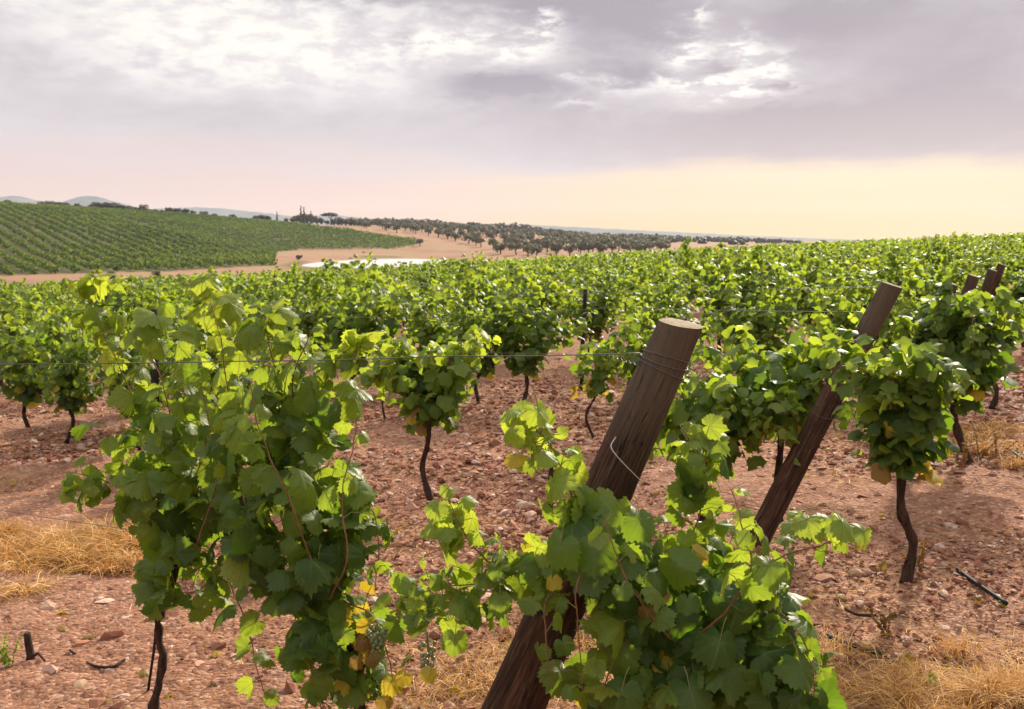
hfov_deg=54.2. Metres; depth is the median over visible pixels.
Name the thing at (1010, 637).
stone
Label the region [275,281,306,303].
grape vine
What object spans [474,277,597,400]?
grape vine
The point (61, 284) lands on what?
grape vine
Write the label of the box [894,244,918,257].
grape vine
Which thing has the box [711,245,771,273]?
grape vine
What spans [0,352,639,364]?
trellis wire
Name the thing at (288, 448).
grape vine
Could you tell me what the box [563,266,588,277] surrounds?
grape vine
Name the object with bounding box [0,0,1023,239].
sky
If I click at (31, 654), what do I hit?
vine stump
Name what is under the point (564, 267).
grape vine
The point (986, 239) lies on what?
distant vine foliage
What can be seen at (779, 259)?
grape vine
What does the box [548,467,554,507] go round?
line stake
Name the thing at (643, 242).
olive tree
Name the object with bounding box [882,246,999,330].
grape vine
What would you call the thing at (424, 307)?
grape vine
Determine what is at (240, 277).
grape vine
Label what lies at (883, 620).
dried weed
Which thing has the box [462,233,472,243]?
olive tree
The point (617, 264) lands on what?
grape vine
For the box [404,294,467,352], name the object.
grape vine
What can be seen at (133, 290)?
grape vine
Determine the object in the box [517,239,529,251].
olive tree
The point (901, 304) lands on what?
grape vine
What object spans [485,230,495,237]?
olive tree
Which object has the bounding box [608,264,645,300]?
grape vine
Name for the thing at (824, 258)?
grape vine
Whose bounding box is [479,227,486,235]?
olive tree
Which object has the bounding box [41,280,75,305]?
grape vine
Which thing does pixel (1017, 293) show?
grape vine
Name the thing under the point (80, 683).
stone
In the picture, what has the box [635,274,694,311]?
grape vine
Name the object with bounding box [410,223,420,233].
olive tree
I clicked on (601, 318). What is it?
grape vine
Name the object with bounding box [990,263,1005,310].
vineyard post
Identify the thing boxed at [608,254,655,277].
grape vine
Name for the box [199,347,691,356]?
trellis wire
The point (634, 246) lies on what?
olive tree
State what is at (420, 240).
olive tree
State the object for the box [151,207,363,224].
hills
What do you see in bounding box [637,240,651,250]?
olive tree
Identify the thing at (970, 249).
grape vine
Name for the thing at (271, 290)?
grape vine
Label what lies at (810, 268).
grape vine
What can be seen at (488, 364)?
grape vine
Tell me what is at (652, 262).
grape vine
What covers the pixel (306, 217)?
oak tree
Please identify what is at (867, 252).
grape vine
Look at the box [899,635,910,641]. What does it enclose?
stone
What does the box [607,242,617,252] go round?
olive tree
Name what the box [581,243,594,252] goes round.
olive tree
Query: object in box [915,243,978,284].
grape vine
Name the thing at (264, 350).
grape vine
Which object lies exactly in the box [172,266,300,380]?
grape vine
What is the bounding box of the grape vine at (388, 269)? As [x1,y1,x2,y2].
[382,264,401,274]
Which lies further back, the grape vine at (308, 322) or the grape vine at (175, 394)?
the grape vine at (308, 322)
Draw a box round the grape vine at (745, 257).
[710,248,751,262]
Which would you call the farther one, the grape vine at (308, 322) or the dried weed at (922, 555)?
the grape vine at (308, 322)
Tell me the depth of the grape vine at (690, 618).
3.06 m
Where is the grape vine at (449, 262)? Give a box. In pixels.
[446,259,478,276]
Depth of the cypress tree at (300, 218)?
401.04 m
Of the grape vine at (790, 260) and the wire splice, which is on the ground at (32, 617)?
the grape vine at (790, 260)
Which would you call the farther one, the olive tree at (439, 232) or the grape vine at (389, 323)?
the olive tree at (439, 232)
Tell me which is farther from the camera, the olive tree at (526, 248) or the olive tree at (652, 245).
the olive tree at (652, 245)
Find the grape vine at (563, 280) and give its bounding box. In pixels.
[513,264,593,322]
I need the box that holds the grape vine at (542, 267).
[529,262,554,277]
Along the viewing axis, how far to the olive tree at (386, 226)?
372.66 m
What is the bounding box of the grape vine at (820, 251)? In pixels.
[793,241,854,267]
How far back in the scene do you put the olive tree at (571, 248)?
234.79 m
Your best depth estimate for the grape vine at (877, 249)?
35.77 m
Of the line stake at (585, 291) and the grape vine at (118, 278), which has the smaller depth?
the line stake at (585, 291)
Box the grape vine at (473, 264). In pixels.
[449,253,489,274]
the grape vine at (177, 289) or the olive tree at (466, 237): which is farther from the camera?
the olive tree at (466, 237)
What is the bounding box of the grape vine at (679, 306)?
[609,282,721,350]
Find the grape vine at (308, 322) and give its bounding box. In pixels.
[279,277,344,373]
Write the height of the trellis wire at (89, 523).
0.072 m
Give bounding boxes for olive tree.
[349,217,358,225]
[363,221,370,228]
[381,221,391,230]
[391,223,401,232]
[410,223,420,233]
[416,238,423,245]
[424,227,431,235]
[433,229,442,237]
[445,232,451,239]
[451,231,460,240]
[457,230,465,239]
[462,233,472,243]
[471,236,476,244]
[476,237,484,246]
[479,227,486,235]
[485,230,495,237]
[488,238,497,246]
[492,227,500,236]
[492,241,507,253]
[499,234,508,242]
[510,237,518,244]
[510,242,523,254]
[516,233,524,239]
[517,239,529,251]
[522,244,532,256]
[528,244,542,255]
[531,238,542,244]
[541,239,550,251]
[545,237,557,243]
[548,242,563,254]
[562,243,577,255]
[576,241,587,252]
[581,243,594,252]
[591,241,606,252]
[600,238,611,249]
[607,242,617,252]
[613,239,622,251]
[619,242,630,250]
[626,240,636,251]
[631,243,639,250]
[635,240,646,250]
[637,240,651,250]
[645,239,654,250]
[650,236,658,240]
[654,241,662,250]
[659,241,670,248]
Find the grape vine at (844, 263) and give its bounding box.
[829,248,873,286]
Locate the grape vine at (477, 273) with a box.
[452,267,487,289]
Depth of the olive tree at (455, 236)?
320.45 m
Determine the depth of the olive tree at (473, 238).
305.58 m
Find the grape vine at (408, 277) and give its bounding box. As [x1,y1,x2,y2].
[385,269,416,290]
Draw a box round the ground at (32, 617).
[0,207,1023,708]
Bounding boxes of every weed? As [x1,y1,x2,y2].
[0,635,20,668]
[869,608,896,638]
[899,537,927,575]
[922,671,937,687]
[952,441,968,467]
[962,428,1003,455]
[992,430,1023,458]
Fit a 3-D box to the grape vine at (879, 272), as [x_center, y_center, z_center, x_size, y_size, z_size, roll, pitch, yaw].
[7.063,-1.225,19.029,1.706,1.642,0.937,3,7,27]
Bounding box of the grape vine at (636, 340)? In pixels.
[577,295,722,389]
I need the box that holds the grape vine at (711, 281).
[692,247,793,344]
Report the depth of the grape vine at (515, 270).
26.75 m
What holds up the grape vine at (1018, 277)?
on the ground at (32, 617)
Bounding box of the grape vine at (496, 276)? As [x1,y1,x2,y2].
[483,261,534,306]
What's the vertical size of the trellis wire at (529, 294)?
0.566 m
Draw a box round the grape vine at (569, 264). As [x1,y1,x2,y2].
[531,261,572,276]
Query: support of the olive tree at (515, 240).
on the ground at (32, 617)
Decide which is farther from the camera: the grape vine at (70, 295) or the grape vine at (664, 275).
the grape vine at (70, 295)
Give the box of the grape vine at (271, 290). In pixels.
[238,268,305,358]
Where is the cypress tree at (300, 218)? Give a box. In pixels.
[299,206,302,222]
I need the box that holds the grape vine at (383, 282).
[354,270,399,295]
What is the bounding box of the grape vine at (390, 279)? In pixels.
[328,274,419,329]
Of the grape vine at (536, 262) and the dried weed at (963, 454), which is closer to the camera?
the dried weed at (963, 454)
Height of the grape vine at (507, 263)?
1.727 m
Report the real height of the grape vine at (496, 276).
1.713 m
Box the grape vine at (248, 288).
[239,276,284,291]
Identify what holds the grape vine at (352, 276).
on the ground at (32, 617)
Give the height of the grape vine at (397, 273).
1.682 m
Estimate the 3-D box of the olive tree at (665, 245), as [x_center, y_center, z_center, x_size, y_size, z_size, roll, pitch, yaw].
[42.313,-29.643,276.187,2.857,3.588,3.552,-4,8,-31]
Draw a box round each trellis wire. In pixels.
[0,307,865,317]
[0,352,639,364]
[0,510,372,564]
[60,286,874,303]
[149,371,810,415]
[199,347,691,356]
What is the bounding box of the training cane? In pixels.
[147,619,157,690]
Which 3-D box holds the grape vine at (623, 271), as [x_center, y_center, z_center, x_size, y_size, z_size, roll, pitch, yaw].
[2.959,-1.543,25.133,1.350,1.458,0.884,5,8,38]
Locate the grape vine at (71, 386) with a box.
[1,310,106,443]
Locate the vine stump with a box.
[23,632,45,661]
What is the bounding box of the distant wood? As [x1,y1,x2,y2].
[352,217,826,244]
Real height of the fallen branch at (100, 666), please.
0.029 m
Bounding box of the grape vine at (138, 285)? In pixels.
[124,276,161,291]
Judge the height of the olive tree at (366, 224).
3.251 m
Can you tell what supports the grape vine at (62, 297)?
on the ground at (32, 617)
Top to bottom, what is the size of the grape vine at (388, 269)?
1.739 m
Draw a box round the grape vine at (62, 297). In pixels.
[23,293,76,335]
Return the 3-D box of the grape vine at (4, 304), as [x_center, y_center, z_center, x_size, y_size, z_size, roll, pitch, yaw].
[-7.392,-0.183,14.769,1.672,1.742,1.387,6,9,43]
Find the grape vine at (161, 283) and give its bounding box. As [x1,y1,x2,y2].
[158,277,178,293]
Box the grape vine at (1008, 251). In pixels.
[998,244,1023,278]
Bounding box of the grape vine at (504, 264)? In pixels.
[487,257,523,278]
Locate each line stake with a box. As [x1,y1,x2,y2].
[151,309,158,401]
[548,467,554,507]
[579,289,587,390]
[717,284,720,351]
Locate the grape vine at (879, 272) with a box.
[844,247,929,296]
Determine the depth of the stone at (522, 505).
6.95 m
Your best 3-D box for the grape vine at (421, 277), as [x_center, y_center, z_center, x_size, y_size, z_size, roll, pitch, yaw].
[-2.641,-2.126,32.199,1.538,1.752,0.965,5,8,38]
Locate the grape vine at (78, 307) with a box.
[69,301,93,352]
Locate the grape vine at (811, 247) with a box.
[808,242,854,262]
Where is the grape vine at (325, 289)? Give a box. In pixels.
[310,271,344,295]
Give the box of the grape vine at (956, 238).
[927,231,983,259]
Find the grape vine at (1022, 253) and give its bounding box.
[993,248,1023,292]
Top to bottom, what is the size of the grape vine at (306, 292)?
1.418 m
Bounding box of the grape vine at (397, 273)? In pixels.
[382,264,413,280]
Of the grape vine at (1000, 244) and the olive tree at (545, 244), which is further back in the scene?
the olive tree at (545, 244)
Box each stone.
[73,679,86,686]
[105,668,113,671]
[514,501,535,511]
[847,568,862,576]
[863,569,871,574]
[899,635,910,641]
[935,543,945,547]
[939,625,949,630]
[1005,635,1014,640]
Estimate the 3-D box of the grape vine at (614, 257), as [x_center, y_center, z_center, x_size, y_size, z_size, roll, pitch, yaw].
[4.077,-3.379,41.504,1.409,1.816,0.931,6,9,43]
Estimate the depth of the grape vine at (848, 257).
36.00 m
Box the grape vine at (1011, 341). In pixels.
[964,304,1023,408]
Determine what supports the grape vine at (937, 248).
on the ground at (32, 617)
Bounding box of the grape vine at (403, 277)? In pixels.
[385,273,427,325]
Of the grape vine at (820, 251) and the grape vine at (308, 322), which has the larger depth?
the grape vine at (820, 251)
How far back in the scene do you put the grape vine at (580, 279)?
22.54 m
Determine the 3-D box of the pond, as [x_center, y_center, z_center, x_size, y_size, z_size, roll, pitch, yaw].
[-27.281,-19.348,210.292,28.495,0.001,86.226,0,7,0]
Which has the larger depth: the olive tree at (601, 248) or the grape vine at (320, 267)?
the olive tree at (601, 248)
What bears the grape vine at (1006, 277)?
on the ground at (32, 617)
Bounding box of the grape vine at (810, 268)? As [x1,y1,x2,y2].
[747,244,849,344]
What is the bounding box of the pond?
[302,259,446,267]
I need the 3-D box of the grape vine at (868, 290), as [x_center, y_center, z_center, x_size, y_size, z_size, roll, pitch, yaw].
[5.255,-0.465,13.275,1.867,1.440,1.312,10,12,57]
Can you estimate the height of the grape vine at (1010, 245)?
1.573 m
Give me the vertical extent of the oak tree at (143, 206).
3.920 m
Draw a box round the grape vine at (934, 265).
[884,251,940,279]
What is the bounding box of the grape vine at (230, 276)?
[225,273,239,289]
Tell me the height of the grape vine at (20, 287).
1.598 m
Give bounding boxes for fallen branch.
[69,649,125,668]
[844,608,875,616]
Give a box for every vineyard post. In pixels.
[481,318,702,708]
[750,281,902,547]
[927,283,957,330]
[958,274,978,304]
[980,268,996,292]
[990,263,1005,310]
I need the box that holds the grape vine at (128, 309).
[121,296,199,406]
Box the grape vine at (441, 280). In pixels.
[429,271,457,283]
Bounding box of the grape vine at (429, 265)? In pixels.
[406,256,451,291]
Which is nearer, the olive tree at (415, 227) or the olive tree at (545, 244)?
the olive tree at (545, 244)
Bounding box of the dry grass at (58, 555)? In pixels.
[0,383,1023,708]
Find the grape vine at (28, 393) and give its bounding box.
[0,298,65,426]
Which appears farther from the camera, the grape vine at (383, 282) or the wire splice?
the grape vine at (383, 282)
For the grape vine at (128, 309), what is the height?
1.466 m
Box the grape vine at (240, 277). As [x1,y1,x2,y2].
[212,271,244,285]
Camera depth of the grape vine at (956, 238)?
34.14 m
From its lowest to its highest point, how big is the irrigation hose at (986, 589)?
0.030 m
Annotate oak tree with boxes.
[91,201,102,206]
[102,202,116,207]
[139,204,148,209]
[165,207,172,211]
[181,209,189,212]
[302,213,313,222]
[330,218,336,224]
[336,217,343,225]
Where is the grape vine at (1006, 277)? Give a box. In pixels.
[951,257,1018,294]
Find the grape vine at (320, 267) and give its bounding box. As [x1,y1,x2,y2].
[310,266,339,282]
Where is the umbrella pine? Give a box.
[320,212,337,224]
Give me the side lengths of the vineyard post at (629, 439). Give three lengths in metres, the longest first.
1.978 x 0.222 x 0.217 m
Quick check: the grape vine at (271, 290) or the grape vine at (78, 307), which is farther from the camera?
the grape vine at (78, 307)
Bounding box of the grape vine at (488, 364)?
[436,277,525,403]
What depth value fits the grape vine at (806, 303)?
13.87 m
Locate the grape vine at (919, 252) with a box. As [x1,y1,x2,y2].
[882,243,930,267]
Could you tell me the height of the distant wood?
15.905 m
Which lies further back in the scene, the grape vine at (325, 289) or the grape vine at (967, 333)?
the grape vine at (325, 289)
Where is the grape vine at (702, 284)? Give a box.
[681,265,741,315]
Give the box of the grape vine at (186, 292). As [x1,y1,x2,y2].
[176,282,207,305]
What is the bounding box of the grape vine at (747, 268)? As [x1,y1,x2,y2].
[682,246,796,332]
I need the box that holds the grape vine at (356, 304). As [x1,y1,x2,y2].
[298,271,413,379]
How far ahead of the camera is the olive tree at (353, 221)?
396.25 m
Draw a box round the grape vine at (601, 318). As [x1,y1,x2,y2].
[536,265,630,360]
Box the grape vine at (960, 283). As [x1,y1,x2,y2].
[923,263,982,301]
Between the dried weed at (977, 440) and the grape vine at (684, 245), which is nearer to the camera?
the dried weed at (977, 440)
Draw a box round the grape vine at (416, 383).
[354,324,503,500]
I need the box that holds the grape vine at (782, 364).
[690,296,870,522]
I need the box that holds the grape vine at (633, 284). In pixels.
[603,261,705,328]
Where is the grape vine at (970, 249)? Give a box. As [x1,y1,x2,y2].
[957,238,982,250]
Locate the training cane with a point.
(152, 661)
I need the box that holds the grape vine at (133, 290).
[120,281,160,293]
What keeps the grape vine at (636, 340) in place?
on the ground at (32, 617)
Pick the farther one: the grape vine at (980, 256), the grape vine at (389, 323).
the grape vine at (980, 256)
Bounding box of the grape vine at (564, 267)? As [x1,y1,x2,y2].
[516,265,573,283]
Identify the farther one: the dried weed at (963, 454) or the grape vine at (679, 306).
the grape vine at (679, 306)
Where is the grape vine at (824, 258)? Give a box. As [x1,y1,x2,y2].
[810,252,858,286]
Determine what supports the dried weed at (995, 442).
on the ground at (32, 617)
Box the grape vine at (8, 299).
[6,293,41,329]
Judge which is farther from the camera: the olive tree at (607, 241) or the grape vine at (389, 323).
the olive tree at (607, 241)
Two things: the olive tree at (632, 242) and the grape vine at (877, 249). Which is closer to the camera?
the grape vine at (877, 249)
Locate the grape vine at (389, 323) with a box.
[325,251,448,353]
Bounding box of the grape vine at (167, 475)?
[56,272,283,708]
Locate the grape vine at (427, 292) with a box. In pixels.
[422,280,446,304]
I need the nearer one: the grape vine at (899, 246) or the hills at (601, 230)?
the grape vine at (899, 246)
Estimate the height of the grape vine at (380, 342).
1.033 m
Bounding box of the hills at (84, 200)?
[0,196,138,207]
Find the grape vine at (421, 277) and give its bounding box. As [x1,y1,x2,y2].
[411,261,443,313]
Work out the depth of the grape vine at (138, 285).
30.77 m
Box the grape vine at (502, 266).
[481,265,504,285]
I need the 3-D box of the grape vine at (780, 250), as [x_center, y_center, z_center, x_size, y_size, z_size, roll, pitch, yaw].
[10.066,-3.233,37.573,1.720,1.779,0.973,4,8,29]
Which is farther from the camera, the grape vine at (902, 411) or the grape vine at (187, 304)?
the grape vine at (187, 304)
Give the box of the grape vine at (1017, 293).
[1009,279,1023,346]
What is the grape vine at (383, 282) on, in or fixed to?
on the ground at (32, 617)
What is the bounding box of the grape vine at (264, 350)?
[225,323,326,422]
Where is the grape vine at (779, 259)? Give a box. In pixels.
[763,250,818,276]
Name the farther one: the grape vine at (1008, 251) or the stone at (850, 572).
the grape vine at (1008, 251)
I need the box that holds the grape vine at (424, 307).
[396,282,452,338]
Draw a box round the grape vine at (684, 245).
[676,237,747,316]
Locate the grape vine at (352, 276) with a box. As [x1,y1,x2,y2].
[325,270,363,288]
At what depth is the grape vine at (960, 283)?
18.31 m
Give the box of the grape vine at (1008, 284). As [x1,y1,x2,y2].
[964,262,1016,288]
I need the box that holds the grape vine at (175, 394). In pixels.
[159,326,257,412]
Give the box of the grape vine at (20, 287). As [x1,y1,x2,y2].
[1,285,31,296]
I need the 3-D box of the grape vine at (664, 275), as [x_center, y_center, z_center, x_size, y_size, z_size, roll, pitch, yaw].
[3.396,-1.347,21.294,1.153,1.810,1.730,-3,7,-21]
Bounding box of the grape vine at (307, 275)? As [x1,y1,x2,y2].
[272,258,333,300]
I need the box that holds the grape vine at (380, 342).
[364,328,393,419]
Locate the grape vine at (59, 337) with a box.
[24,288,83,398]
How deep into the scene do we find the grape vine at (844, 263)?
27.59 m
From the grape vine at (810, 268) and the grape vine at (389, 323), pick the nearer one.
the grape vine at (389, 323)
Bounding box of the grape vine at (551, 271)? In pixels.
[449,259,578,325]
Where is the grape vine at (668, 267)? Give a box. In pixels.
[651,265,679,275]
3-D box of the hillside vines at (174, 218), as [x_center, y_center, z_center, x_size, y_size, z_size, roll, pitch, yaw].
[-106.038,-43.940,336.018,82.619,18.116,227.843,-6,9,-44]
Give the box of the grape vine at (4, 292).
[0,289,20,302]
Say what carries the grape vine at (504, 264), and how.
on the ground at (32, 617)
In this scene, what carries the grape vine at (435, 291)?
on the ground at (32, 617)
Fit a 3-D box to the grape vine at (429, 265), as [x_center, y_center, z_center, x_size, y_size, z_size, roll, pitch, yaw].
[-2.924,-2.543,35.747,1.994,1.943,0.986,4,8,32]
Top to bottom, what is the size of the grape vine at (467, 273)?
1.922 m
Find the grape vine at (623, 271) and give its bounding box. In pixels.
[608,264,641,311]
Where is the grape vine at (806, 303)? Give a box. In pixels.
[779,260,875,341]
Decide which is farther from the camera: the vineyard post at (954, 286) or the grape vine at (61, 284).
the grape vine at (61, 284)
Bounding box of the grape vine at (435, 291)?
[422,272,464,321]
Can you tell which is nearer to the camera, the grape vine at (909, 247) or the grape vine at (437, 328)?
the grape vine at (437, 328)
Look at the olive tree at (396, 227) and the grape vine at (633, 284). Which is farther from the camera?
the olive tree at (396, 227)
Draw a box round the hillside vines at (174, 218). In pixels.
[36,203,416,252]
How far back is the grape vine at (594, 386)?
9.23 m
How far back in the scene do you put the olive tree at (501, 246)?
256.18 m
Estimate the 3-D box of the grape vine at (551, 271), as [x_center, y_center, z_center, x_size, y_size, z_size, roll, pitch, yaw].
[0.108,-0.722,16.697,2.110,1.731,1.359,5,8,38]
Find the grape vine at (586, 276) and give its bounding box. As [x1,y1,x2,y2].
[574,266,612,301]
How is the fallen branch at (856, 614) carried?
on the ground at (32, 617)
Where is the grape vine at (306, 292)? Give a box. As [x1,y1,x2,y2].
[297,284,344,324]
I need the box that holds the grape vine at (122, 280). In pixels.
[101,275,130,307]
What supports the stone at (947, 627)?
on the ground at (32, 617)
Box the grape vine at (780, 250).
[764,245,793,261]
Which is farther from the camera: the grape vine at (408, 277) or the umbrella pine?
the umbrella pine
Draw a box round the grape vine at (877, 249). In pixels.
[849,242,883,261]
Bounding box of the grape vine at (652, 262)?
[643,256,683,273]
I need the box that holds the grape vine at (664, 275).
[638,249,705,296]
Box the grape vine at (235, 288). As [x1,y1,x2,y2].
[217,270,249,299]
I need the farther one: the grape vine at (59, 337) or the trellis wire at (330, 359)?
the grape vine at (59, 337)
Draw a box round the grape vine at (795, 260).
[785,254,844,299]
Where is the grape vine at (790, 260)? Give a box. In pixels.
[761,250,807,270]
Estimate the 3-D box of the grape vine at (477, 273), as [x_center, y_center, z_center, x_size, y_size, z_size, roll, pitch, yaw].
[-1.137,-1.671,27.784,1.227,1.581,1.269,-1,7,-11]
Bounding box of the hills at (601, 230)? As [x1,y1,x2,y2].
[519,225,887,240]
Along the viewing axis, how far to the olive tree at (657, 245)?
281.19 m
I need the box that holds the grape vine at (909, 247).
[904,245,950,258]
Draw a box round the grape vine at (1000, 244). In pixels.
[983,238,1019,252]
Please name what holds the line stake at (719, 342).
on the ground at (32, 617)
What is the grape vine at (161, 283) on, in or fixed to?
on the ground at (32, 617)
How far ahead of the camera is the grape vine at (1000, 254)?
36.05 m
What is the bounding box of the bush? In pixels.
[151,270,160,276]
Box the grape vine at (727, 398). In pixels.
[648,368,812,521]
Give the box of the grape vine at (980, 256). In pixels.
[959,246,1023,285]
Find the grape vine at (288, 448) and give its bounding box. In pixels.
[199,296,413,708]
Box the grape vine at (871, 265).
[810,255,887,304]
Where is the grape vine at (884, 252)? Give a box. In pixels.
[862,245,904,278]
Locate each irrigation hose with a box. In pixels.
[824,633,882,655]
[955,567,1007,605]
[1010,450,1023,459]
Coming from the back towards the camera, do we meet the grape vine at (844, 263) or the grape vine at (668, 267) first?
the grape vine at (668, 267)
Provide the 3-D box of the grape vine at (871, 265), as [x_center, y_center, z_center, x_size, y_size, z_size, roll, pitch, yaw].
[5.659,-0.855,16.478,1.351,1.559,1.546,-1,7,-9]
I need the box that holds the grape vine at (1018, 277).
[1008,271,1023,283]
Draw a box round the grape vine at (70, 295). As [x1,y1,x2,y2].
[41,287,87,317]
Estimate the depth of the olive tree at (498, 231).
402.92 m
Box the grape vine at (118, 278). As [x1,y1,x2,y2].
[109,276,157,310]
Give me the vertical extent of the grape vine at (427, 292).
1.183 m
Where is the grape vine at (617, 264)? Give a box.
[596,253,623,278]
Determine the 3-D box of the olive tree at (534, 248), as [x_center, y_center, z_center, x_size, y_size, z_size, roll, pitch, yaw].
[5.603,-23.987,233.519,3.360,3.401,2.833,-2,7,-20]
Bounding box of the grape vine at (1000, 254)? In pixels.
[967,241,1008,259]
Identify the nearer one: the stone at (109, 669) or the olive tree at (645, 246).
the stone at (109, 669)
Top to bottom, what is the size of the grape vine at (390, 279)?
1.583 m
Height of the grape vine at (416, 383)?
1.312 m
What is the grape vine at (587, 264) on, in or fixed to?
on the ground at (32, 617)
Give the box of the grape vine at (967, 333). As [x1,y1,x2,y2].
[873,276,1023,464]
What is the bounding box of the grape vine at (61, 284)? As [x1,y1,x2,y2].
[58,279,86,299]
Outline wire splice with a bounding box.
[605,355,636,364]
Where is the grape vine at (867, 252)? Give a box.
[859,249,923,284]
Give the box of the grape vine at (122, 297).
[76,268,163,341]
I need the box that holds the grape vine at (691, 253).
[684,251,743,311]
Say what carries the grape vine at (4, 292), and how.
on the ground at (32, 617)
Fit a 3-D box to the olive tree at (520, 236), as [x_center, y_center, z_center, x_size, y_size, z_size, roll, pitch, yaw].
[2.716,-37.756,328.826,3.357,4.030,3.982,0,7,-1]
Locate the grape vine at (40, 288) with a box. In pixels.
[30,278,74,300]
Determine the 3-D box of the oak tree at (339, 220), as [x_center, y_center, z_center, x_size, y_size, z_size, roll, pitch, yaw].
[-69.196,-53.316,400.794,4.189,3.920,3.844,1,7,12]
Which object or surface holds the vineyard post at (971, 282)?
on the ground at (32, 617)
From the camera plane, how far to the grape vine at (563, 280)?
19.50 m
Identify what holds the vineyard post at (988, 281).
on the ground at (32, 617)
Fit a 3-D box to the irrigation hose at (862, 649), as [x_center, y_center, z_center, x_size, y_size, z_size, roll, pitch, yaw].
[1.463,1.249,4.300,0.043,0.033,0.281,-5,8,-37]
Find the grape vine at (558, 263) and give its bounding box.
[533,262,562,275]
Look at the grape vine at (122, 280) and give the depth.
27.12 m
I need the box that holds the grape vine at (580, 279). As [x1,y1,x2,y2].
[531,266,600,323]
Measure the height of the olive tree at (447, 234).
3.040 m
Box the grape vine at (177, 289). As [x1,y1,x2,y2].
[169,280,190,302]
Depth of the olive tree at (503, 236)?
334.52 m
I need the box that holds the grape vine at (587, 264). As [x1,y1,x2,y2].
[572,252,596,275]
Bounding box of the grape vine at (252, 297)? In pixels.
[208,293,257,306]
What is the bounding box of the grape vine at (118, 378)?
[84,306,180,450]
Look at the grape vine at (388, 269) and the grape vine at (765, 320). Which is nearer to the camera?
the grape vine at (765, 320)
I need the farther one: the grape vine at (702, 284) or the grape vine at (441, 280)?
the grape vine at (441, 280)
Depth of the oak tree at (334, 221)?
395.98 m
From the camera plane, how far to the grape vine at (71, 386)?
10.45 m
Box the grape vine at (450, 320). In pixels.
[436,286,466,322]
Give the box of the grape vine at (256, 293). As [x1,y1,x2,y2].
[241,274,280,304]
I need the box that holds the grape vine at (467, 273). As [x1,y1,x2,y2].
[440,251,540,316]
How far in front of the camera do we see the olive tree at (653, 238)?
388.43 m
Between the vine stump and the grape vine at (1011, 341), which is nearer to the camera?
the vine stump
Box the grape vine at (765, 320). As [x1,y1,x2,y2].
[707,263,809,367]
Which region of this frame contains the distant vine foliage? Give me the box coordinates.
[0,232,1023,296]
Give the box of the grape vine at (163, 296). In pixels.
[134,278,196,325]
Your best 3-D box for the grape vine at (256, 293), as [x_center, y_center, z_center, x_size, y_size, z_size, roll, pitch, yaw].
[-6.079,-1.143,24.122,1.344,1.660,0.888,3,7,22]
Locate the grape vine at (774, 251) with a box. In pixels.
[770,248,784,258]
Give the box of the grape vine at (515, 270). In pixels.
[497,261,530,283]
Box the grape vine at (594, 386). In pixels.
[563,342,626,437]
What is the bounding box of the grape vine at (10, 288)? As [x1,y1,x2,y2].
[0,277,21,297]
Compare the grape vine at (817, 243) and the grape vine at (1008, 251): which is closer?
the grape vine at (1008, 251)
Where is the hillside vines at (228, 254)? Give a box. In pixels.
[0,201,277,274]
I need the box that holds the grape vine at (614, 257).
[600,251,623,269]
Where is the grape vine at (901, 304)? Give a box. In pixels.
[791,269,924,397]
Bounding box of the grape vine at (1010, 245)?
[1005,240,1023,254]
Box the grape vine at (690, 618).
[389,388,871,708]
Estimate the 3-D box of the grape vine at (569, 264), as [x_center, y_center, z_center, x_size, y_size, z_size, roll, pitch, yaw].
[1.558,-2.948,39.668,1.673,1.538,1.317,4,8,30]
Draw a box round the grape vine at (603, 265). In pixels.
[587,262,613,287]
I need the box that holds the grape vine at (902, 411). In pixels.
[808,328,979,584]
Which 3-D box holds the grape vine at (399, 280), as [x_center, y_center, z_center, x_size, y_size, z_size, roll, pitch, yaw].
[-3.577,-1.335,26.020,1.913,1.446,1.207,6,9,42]
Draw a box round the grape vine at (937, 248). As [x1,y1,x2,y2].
[901,234,972,274]
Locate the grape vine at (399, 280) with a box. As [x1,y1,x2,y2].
[379,275,400,293]
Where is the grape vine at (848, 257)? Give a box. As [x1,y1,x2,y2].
[827,252,856,263]
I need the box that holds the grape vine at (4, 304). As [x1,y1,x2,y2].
[0,290,61,386]
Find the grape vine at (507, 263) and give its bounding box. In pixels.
[505,258,529,281]
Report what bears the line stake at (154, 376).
on the ground at (32, 617)
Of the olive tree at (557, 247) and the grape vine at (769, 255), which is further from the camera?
the olive tree at (557, 247)
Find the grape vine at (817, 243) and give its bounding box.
[813,241,859,262]
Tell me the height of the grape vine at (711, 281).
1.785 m
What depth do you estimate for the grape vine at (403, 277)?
25.26 m
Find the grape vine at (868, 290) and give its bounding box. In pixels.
[843,266,961,344]
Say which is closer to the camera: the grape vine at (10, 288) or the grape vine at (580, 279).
the grape vine at (580, 279)
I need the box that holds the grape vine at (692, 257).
[673,249,719,268]
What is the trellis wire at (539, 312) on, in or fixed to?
attached to the vineyard post at (784, 488)
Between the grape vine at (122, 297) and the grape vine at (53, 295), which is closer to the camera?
the grape vine at (122, 297)
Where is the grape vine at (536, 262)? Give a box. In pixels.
[532,256,553,268]

